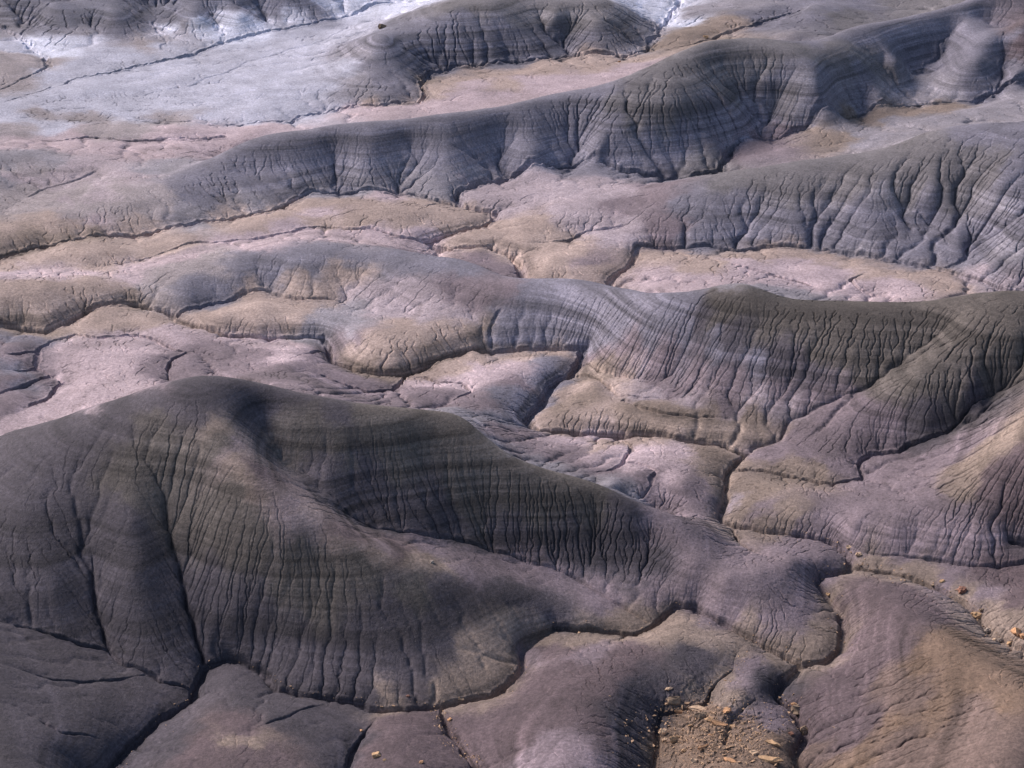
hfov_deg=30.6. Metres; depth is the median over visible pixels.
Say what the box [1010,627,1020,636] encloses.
boulder
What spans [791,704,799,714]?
boulder
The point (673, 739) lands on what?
flat rock
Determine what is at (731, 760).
flat rock
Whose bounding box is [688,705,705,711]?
flat rock
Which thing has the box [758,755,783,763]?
flat rock
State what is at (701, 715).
flat rock
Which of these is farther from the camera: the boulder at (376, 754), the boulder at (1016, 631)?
the boulder at (1016, 631)
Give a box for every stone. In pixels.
[690,758,697,763]
[749,750,757,754]
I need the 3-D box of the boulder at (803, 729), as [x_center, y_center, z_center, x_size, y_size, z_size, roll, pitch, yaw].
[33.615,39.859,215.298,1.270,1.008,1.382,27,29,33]
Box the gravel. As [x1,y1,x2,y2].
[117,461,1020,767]
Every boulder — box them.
[372,751,380,758]
[658,728,667,735]
[666,696,680,704]
[723,707,730,712]
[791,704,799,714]
[800,726,806,735]
[957,586,966,593]
[970,612,981,618]
[984,628,990,632]
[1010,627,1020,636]
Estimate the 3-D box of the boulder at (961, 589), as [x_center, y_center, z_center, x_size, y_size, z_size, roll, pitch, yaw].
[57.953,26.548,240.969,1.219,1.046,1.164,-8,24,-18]
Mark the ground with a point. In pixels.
(330, 330)
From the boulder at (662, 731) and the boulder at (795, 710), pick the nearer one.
the boulder at (662, 731)
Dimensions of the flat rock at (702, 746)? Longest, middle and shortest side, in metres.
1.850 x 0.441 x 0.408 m
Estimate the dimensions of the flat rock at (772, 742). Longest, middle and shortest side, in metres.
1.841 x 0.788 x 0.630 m
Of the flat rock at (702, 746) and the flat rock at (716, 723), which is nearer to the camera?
the flat rock at (702, 746)
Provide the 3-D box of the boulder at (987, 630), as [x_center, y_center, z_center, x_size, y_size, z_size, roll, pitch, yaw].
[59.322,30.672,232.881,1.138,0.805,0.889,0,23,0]
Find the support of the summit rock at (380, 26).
on the ground
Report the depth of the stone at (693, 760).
206.14 m
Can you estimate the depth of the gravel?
211.95 m
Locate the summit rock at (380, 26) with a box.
[378,23,386,28]
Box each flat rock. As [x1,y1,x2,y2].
[669,736,679,742]
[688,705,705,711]
[694,711,707,719]
[698,744,708,749]
[712,720,727,725]
[723,757,735,762]
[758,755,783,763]
[765,740,780,746]
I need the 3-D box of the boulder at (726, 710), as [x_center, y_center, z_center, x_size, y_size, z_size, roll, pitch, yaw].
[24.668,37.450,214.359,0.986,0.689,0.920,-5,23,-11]
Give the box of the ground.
[0,0,1023,767]
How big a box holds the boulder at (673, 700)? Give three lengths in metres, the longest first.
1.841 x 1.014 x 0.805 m
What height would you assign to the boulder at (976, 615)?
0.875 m
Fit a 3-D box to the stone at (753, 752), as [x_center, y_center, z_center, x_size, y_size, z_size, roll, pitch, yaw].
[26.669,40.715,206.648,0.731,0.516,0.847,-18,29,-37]

